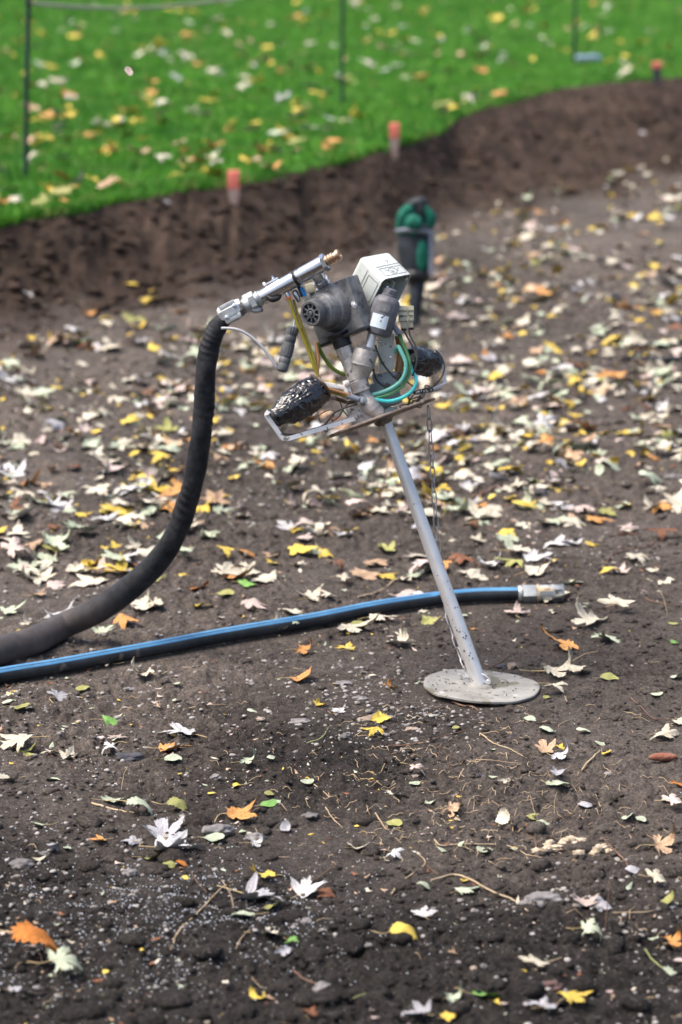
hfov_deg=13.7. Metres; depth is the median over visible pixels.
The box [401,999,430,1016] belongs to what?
maple leaf
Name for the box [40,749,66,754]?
maple leaf
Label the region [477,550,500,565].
maple leaf
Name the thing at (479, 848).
oval leaflet
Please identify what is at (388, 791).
maple leaf
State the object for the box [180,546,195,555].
maple leaf
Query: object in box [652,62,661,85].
survey stake
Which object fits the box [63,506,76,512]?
maple leaf
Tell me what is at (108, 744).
maple leaf
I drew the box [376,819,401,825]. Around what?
oval leaflet
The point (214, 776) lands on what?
stone
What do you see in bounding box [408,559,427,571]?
maple leaf
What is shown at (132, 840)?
maple leaf
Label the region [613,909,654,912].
twig
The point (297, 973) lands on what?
twig
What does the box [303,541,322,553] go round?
maple leaf
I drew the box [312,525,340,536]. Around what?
maple leaf
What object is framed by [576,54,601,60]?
ground marker
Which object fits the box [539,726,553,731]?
oval leaflet
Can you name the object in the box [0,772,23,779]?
maple leaf
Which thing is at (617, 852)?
twig
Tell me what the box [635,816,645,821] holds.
oval leaflet
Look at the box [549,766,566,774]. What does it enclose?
maple leaf
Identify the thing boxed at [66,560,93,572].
maple leaf
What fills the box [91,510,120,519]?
maple leaf
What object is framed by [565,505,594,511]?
maple leaf
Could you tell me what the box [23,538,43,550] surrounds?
maple leaf
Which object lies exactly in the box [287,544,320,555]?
maple leaf
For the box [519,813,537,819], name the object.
oval leaflet
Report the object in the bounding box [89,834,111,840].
maple leaf
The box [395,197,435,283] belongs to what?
work glove
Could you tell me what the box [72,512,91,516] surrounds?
maple leaf
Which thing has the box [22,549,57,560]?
maple leaf
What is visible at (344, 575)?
maple leaf
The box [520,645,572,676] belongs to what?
maple leaf
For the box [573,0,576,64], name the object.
fence post
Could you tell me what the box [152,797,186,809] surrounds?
toothed leaf
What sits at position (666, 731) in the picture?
maple leaf
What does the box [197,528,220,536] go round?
maple leaf
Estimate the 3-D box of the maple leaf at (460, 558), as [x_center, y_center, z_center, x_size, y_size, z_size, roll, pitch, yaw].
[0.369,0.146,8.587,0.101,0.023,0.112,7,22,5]
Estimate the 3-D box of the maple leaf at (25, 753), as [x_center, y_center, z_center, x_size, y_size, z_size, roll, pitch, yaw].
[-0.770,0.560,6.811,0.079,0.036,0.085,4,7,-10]
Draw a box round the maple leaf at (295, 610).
[282,608,302,613]
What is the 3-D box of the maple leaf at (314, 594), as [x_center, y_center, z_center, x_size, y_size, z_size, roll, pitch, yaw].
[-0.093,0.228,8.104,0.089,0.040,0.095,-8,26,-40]
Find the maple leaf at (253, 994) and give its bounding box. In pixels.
[249,986,267,998]
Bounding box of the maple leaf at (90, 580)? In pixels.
[67,573,106,587]
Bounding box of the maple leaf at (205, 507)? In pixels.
[196,496,211,513]
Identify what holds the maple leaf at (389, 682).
on the ground at (484, 618)
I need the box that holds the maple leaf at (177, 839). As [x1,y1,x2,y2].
[139,829,204,849]
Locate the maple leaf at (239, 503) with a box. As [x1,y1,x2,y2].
[236,498,248,508]
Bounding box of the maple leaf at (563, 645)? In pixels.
[540,625,577,649]
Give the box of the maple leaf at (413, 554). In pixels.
[407,551,426,556]
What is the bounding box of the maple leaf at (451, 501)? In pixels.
[444,500,459,512]
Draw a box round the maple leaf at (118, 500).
[110,498,135,507]
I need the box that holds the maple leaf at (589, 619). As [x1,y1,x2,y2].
[571,593,607,624]
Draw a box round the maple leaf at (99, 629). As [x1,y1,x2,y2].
[90,625,114,635]
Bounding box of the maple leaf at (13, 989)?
[6,986,32,992]
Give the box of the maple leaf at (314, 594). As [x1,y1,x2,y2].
[296,585,321,601]
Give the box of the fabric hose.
[0,314,229,666]
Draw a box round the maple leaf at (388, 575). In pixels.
[374,572,398,578]
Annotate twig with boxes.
[91,802,133,812]
[170,881,232,949]
[293,970,315,983]
[311,863,337,880]
[357,575,404,597]
[377,465,389,501]
[387,728,471,746]
[390,853,425,894]
[431,874,527,910]
[434,839,540,857]
[451,701,478,710]
[458,759,513,777]
[471,485,502,497]
[480,733,522,755]
[506,814,571,828]
[581,750,599,770]
[601,837,628,865]
[604,872,610,933]
[605,537,658,564]
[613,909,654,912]
[617,532,635,535]
[630,697,673,719]
[644,597,677,604]
[644,948,663,968]
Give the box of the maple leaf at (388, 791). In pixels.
[384,790,407,795]
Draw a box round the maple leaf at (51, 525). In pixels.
[44,524,63,528]
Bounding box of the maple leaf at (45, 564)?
[32,560,52,570]
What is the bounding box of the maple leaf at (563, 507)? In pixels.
[553,504,574,509]
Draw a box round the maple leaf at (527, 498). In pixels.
[506,485,532,509]
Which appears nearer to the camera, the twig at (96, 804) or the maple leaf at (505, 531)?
the twig at (96, 804)
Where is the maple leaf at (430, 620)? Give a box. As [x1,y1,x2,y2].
[413,615,438,624]
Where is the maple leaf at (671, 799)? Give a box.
[654,793,681,804]
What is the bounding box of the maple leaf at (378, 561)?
[363,558,387,565]
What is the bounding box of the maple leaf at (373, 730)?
[362,726,383,736]
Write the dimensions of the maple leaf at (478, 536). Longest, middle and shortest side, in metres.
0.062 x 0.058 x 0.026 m
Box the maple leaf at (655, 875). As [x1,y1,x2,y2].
[638,868,666,883]
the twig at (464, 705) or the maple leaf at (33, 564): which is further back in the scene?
the maple leaf at (33, 564)
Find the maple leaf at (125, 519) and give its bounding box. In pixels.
[115,511,145,523]
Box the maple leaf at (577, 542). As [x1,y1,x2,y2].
[560,538,581,543]
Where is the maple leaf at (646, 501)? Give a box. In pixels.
[643,493,671,508]
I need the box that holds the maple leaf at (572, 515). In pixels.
[568,512,586,518]
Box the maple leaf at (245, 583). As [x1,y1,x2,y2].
[232,579,255,586]
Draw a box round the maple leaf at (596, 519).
[587,516,613,522]
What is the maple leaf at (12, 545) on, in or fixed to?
on the ground at (484, 618)
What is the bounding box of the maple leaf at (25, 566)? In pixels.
[11,562,36,569]
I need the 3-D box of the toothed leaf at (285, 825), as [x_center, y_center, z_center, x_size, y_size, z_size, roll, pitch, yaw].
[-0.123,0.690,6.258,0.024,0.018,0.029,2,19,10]
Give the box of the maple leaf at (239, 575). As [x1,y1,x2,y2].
[224,565,252,577]
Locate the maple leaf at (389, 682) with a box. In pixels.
[382,678,397,688]
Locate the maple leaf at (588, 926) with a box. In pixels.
[566,919,602,941]
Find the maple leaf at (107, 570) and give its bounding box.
[87,567,115,572]
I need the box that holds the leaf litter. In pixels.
[0,0,681,511]
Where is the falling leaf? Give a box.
[124,66,132,75]
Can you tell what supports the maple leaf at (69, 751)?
on the ground at (484, 618)
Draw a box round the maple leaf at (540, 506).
[524,504,543,508]
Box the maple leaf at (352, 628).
[337,613,379,632]
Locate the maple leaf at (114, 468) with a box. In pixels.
[102,457,127,470]
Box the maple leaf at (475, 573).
[466,569,487,579]
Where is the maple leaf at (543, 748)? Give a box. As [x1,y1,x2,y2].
[534,739,555,754]
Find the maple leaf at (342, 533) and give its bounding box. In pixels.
[327,529,352,535]
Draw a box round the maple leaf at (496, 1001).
[488,998,500,1004]
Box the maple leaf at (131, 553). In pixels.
[110,549,142,561]
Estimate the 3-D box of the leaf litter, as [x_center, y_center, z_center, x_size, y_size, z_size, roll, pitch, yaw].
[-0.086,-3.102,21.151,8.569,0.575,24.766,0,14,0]
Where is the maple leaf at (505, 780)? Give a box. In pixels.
[497,775,514,782]
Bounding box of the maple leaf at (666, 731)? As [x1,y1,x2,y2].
[650,723,679,739]
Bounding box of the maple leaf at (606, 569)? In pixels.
[600,567,620,572]
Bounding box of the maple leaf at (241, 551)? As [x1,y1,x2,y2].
[238,549,254,556]
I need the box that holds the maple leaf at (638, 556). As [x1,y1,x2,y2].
[625,553,649,562]
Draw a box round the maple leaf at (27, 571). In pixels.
[18,568,39,578]
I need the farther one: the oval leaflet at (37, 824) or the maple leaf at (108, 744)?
the maple leaf at (108, 744)
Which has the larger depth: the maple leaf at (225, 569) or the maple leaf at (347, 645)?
the maple leaf at (225, 569)
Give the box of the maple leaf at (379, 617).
[359,613,397,619]
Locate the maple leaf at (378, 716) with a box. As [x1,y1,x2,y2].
[363,711,393,722]
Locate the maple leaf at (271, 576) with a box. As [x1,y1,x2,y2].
[250,569,276,582]
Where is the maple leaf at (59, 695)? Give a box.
[47,688,78,702]
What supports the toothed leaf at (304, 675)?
on the ground at (484, 618)
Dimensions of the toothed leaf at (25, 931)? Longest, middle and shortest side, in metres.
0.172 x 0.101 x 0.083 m
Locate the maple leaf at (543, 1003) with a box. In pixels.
[525,996,557,1008]
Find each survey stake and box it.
[227,170,239,204]
[389,123,399,158]
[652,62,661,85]
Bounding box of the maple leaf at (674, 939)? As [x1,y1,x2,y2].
[657,925,680,948]
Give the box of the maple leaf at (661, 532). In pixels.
[642,528,676,541]
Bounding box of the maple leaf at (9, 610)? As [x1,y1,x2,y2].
[0,599,26,613]
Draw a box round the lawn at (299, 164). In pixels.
[0,0,681,223]
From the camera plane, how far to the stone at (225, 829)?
6.23 m
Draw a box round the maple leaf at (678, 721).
[669,717,681,725]
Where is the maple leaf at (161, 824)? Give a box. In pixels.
[141,816,184,839]
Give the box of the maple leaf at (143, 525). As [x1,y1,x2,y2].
[128,521,153,528]
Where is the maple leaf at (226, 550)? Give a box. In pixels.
[217,545,233,557]
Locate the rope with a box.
[31,0,228,9]
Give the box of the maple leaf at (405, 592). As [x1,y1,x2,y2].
[388,589,414,596]
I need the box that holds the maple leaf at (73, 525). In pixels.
[63,520,96,530]
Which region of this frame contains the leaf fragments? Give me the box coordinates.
[0,212,681,1023]
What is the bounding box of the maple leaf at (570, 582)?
[563,579,581,584]
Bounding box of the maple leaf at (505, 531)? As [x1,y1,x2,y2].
[496,528,515,536]
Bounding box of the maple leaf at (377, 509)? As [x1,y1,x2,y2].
[366,505,390,512]
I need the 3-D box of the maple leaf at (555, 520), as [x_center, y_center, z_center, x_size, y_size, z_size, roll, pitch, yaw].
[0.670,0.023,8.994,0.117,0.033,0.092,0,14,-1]
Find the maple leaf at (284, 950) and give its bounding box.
[273,945,293,955]
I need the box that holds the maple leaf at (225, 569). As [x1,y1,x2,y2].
[216,561,242,575]
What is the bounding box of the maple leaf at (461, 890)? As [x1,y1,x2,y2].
[451,886,478,894]
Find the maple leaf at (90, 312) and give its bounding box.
[77,308,97,314]
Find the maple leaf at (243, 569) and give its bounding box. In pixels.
[232,567,260,574]
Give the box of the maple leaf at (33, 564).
[21,557,40,574]
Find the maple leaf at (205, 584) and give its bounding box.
[190,579,208,589]
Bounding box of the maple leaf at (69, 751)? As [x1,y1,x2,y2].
[59,745,88,758]
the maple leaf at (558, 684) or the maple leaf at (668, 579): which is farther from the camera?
the maple leaf at (668, 579)
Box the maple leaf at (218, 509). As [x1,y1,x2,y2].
[207,504,235,512]
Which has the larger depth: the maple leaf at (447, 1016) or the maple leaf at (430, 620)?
the maple leaf at (430, 620)
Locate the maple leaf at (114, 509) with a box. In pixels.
[100,503,133,514]
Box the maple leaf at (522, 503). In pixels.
[511,500,538,508]
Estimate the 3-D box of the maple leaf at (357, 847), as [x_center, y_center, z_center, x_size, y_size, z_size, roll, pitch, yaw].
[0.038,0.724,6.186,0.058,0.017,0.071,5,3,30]
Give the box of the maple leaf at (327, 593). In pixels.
[320,590,334,596]
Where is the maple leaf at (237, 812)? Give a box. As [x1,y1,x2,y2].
[214,794,257,821]
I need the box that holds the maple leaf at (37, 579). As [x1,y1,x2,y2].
[16,564,47,584]
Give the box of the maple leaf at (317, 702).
[310,698,327,705]
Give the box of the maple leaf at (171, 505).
[158,501,174,511]
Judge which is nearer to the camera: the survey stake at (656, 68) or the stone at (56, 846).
the stone at (56, 846)
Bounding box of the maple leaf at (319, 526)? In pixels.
[306,522,337,537]
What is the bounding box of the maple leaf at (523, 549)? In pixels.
[494,545,537,551]
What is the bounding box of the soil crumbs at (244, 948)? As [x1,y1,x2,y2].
[0,342,681,1023]
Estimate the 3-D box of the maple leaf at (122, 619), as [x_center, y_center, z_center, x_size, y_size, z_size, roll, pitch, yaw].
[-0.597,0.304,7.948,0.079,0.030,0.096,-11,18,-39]
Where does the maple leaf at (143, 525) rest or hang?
on the ground at (484, 618)
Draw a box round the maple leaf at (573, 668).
[567,664,588,671]
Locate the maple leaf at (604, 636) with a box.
[591,631,619,642]
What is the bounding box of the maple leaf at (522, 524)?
[511,519,532,529]
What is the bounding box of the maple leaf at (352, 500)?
[345,498,374,507]
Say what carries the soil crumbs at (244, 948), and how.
on the ground at (484, 618)
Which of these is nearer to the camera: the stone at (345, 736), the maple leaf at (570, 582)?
the stone at (345, 736)
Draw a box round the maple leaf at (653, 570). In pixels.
[645,568,661,572]
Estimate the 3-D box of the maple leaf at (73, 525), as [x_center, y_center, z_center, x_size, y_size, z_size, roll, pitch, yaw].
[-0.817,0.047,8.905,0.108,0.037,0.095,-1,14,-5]
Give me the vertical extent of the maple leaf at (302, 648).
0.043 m
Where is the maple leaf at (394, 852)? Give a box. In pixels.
[384,847,403,858]
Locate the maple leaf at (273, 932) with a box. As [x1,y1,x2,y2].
[244,927,291,935]
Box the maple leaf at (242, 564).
[232,561,254,566]
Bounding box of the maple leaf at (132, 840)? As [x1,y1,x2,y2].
[120,835,141,845]
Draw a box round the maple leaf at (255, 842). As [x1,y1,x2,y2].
[242,832,263,846]
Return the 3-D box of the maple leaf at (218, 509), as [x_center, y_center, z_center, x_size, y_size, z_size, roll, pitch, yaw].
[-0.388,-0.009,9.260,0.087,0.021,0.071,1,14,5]
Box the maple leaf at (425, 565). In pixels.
[413,562,428,573]
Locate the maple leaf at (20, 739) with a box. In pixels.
[0,733,49,751]
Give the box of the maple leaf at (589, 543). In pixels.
[585,541,599,546]
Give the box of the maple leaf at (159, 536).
[147,528,165,538]
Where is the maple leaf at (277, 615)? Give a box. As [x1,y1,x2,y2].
[275,610,287,628]
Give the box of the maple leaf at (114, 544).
[110,541,120,547]
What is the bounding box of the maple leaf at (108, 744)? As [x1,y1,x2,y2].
[101,741,126,753]
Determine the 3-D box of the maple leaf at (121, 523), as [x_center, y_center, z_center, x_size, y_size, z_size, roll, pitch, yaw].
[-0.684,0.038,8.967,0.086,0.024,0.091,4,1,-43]
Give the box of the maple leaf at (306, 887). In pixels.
[290,875,327,898]
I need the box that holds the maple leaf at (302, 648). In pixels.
[286,637,312,653]
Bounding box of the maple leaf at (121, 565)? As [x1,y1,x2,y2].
[102,551,131,571]
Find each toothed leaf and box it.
[0,920,56,952]
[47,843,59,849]
[106,796,152,815]
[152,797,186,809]
[276,665,311,680]
[280,820,290,830]
[371,922,417,939]
[418,881,430,890]
[495,807,509,829]
[647,890,673,905]
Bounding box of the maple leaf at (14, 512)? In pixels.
[5,507,28,515]
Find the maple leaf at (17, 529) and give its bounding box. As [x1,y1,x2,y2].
[7,520,28,534]
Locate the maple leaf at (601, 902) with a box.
[581,896,611,911]
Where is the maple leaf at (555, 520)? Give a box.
[535,515,568,524]
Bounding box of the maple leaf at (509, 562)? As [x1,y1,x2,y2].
[494,557,522,566]
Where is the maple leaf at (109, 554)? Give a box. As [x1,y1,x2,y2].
[100,549,125,560]
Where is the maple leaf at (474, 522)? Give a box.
[463,520,479,529]
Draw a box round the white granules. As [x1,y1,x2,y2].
[0,515,680,1019]
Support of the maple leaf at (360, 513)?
on the ground at (484, 618)
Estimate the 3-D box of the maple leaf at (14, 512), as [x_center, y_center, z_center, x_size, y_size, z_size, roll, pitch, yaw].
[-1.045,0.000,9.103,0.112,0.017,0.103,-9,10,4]
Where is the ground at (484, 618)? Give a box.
[0,76,681,1023]
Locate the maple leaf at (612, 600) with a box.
[597,594,634,609]
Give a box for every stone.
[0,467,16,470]
[8,858,34,869]
[38,851,49,855]
[115,752,143,761]
[122,868,138,876]
[201,824,235,836]
[210,773,221,779]
[243,832,266,840]
[256,717,265,720]
[288,718,310,723]
[300,917,311,924]
[301,812,318,818]
[312,981,330,992]
[333,680,351,685]
[339,732,350,739]
[352,696,368,700]
[357,715,375,721]
[404,727,418,731]
[479,963,487,969]
[495,664,506,668]
[498,470,521,475]
[507,662,518,668]
[518,891,563,908]
[530,488,548,496]
[543,979,561,991]
[604,771,612,775]
[664,473,679,479]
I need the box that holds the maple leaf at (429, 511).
[398,508,440,516]
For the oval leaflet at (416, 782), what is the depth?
6.56 m
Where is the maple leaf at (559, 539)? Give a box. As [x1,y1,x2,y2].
[543,534,572,547]
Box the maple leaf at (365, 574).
[349,567,378,579]
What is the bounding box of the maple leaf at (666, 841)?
[635,825,675,854]
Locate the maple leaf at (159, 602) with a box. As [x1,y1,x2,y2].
[130,597,165,606]
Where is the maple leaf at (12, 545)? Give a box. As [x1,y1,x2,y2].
[0,536,31,557]
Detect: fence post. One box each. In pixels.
[23,0,32,177]
[340,0,344,105]
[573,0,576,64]
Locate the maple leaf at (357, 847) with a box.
[345,842,369,848]
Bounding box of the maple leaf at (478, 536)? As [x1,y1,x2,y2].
[466,532,486,541]
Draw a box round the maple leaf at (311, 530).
[307,526,327,532]
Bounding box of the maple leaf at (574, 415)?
[568,412,584,416]
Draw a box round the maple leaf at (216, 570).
[211,567,220,573]
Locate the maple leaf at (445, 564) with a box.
[420,561,451,568]
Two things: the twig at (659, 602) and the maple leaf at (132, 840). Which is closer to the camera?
the maple leaf at (132, 840)
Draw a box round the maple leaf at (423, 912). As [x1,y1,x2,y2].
[411,905,437,919]
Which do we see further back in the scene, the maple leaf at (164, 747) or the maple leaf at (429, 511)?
the maple leaf at (429, 511)
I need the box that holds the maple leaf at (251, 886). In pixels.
[217,872,282,899]
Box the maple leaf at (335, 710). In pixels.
[331,708,345,712]
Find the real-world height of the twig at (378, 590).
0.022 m
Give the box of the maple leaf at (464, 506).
[445,495,468,512]
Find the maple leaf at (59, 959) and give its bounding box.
[27,946,82,973]
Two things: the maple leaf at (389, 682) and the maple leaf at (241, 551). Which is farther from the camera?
the maple leaf at (241, 551)
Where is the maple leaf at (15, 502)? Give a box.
[0,494,24,509]
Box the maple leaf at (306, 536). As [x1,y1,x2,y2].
[296,532,313,539]
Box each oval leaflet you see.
[2,699,15,704]
[2,702,29,708]
[31,821,54,825]
[75,685,89,690]
[161,754,181,760]
[163,860,175,867]
[175,860,186,865]
[194,832,223,840]
[215,589,234,594]
[231,911,268,915]
[252,799,276,806]
[252,900,280,909]
[264,790,273,794]
[300,778,313,783]
[346,620,366,625]
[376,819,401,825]
[409,781,419,784]
[455,987,500,997]
[476,846,492,851]
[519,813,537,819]
[524,715,535,720]
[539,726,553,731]
[542,780,571,785]
[578,801,591,806]
[599,672,618,679]
[625,865,639,873]
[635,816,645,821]
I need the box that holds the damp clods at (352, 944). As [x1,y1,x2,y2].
[0,814,681,1023]
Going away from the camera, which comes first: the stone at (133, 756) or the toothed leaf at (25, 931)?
the toothed leaf at (25, 931)
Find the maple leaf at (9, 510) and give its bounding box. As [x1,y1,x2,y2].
[3,499,36,519]
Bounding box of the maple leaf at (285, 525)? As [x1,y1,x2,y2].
[277,520,292,529]
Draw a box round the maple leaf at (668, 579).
[647,577,673,583]
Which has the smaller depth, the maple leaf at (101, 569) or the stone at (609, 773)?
the stone at (609, 773)
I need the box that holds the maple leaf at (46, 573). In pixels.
[26,564,56,577]
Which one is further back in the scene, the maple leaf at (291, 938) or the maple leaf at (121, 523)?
the maple leaf at (121, 523)
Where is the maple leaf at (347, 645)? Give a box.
[333,642,354,650]
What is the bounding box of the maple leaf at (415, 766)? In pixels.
[400,762,424,775]
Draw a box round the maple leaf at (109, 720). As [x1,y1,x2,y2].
[90,715,117,725]
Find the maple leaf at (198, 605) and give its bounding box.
[189,602,209,606]
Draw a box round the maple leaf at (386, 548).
[377,541,394,550]
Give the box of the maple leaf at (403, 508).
[395,504,409,513]
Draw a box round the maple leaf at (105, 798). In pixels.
[92,794,137,801]
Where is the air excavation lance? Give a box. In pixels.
[216,249,539,703]
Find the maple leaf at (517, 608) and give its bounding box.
[503,601,531,616]
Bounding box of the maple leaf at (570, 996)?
[556,990,593,1004]
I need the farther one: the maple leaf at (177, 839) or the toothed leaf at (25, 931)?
the maple leaf at (177, 839)
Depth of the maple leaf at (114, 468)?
9.80 m
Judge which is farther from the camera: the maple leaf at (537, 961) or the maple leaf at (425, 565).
the maple leaf at (425, 565)
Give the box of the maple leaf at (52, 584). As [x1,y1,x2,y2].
[46,580,63,588]
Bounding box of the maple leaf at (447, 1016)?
[440,1011,455,1020]
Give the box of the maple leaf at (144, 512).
[127,509,151,514]
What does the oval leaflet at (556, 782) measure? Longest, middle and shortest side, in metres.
0.073 x 0.038 x 0.013 m
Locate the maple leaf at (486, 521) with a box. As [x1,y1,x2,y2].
[470,519,490,524]
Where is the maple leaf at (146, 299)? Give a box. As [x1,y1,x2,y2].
[137,296,160,302]
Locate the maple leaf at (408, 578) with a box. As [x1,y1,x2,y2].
[398,576,415,581]
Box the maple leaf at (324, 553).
[312,548,333,557]
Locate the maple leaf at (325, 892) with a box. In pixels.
[312,886,336,898]
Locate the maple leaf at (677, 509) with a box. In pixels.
[662,505,681,513]
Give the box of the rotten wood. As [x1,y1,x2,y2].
[531,835,613,857]
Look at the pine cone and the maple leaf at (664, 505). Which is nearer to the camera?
the pine cone
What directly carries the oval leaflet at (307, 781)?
on the ground at (484, 618)
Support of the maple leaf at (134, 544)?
on the ground at (484, 618)
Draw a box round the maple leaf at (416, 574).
[406,570,427,576]
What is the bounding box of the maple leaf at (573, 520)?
[558,516,586,528]
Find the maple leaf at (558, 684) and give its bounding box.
[543,681,567,693]
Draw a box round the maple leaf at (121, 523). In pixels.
[112,521,140,526]
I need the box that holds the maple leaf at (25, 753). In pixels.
[15,740,36,755]
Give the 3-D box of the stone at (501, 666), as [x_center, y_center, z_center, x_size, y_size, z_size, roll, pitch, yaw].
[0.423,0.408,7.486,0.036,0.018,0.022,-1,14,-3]
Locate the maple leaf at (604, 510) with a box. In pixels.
[595,507,617,515]
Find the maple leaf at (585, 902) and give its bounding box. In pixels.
[573,890,599,905]
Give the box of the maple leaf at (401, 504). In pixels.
[394,502,405,507]
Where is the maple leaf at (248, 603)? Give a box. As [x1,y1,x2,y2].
[241,598,269,608]
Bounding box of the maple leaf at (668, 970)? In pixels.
[663,966,676,974]
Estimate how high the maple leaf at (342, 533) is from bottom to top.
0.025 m
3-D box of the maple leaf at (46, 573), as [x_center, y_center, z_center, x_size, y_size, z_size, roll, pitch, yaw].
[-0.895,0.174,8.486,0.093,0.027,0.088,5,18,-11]
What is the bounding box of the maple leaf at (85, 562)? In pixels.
[81,552,106,566]
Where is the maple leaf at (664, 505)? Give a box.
[652,501,681,512]
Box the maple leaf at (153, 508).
[145,504,162,514]
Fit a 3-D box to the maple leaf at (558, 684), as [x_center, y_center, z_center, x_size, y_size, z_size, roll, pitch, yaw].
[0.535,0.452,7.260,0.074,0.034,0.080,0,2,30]
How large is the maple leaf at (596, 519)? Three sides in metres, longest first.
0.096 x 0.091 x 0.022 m
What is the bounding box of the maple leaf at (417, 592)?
[399,591,422,596]
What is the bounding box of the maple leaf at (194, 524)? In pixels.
[166,518,200,527]
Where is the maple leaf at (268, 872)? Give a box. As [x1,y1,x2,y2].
[249,863,278,877]
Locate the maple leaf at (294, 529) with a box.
[289,527,306,532]
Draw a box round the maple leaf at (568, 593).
[543,591,577,601]
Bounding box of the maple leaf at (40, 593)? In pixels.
[25,584,46,595]
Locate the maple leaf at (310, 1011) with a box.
[302,1005,317,1018]
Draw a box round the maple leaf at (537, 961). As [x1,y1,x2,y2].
[518,954,548,968]
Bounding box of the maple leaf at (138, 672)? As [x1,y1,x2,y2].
[131,657,166,675]
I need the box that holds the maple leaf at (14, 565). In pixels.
[6,558,40,572]
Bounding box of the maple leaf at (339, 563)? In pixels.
[325,559,343,571]
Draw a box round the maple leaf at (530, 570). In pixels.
[514,560,551,575]
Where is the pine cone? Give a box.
[649,752,677,761]
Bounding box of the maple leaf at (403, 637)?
[384,623,417,643]
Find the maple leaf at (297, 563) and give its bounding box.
[288,561,305,565]
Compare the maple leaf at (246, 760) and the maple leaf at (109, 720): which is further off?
the maple leaf at (109, 720)
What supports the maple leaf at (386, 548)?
on the ground at (484, 618)
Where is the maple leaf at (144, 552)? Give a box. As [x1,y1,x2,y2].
[134,545,154,555]
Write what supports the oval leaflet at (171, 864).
on the ground at (484, 618)
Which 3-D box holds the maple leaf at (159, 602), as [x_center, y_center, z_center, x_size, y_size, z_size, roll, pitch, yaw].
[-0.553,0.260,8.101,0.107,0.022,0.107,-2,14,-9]
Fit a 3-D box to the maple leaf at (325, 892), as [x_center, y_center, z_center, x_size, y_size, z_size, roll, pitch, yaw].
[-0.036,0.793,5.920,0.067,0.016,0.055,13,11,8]
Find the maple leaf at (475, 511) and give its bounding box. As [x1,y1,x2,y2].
[465,497,498,519]
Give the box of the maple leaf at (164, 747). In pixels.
[146,742,188,751]
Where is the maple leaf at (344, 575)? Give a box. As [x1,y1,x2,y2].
[330,572,354,582]
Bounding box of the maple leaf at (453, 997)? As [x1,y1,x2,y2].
[432,983,462,1002]
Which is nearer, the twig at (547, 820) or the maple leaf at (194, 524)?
the twig at (547, 820)
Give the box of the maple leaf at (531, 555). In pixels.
[523,549,551,560]
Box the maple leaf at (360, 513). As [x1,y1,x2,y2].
[348,511,370,515]
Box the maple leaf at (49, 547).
[41,544,60,553]
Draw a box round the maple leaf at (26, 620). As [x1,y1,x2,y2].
[20,611,39,624]
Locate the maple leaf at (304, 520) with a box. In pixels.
[290,518,312,529]
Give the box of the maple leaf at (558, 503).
[552,501,562,508]
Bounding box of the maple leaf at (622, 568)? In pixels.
[612,562,629,572]
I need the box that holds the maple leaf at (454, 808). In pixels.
[434,796,462,816]
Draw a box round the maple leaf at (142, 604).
[131,588,155,609]
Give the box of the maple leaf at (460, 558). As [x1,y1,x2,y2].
[447,553,477,564]
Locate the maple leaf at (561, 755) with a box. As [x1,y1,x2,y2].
[551,738,568,758]
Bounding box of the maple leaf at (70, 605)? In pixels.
[40,599,74,615]
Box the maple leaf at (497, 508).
[469,504,502,517]
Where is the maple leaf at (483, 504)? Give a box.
[462,499,487,507]
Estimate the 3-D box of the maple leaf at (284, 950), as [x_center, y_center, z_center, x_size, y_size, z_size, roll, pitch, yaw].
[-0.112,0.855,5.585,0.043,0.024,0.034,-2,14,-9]
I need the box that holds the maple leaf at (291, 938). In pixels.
[283,936,299,943]
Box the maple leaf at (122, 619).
[113,613,139,629]
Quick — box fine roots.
[5,661,680,1017]
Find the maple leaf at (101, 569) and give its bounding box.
[91,557,118,573]
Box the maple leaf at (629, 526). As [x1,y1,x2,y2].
[612,523,638,530]
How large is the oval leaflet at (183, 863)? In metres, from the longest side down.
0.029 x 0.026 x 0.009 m
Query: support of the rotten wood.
on the ground at (484, 618)
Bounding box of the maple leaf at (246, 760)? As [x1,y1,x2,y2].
[230,748,255,763]
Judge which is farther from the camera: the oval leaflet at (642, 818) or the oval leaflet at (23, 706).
the oval leaflet at (23, 706)
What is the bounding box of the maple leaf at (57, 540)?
[42,528,70,549]
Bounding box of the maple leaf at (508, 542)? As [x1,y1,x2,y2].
[496,534,518,550]
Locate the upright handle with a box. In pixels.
[409,282,424,326]
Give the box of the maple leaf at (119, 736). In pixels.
[103,734,125,741]
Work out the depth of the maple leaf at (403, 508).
9.19 m
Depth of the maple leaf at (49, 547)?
8.71 m
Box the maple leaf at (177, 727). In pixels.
[159,721,206,737]
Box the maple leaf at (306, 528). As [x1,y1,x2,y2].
[297,520,313,531]
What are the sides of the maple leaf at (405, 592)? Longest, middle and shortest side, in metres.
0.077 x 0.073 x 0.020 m
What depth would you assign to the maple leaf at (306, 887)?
5.95 m
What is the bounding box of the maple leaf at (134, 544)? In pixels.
[125,530,143,548]
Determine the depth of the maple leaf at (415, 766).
6.61 m
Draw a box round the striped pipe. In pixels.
[0,584,564,683]
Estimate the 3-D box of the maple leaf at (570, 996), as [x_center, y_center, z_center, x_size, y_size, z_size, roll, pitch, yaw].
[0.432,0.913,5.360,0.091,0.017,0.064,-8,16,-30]

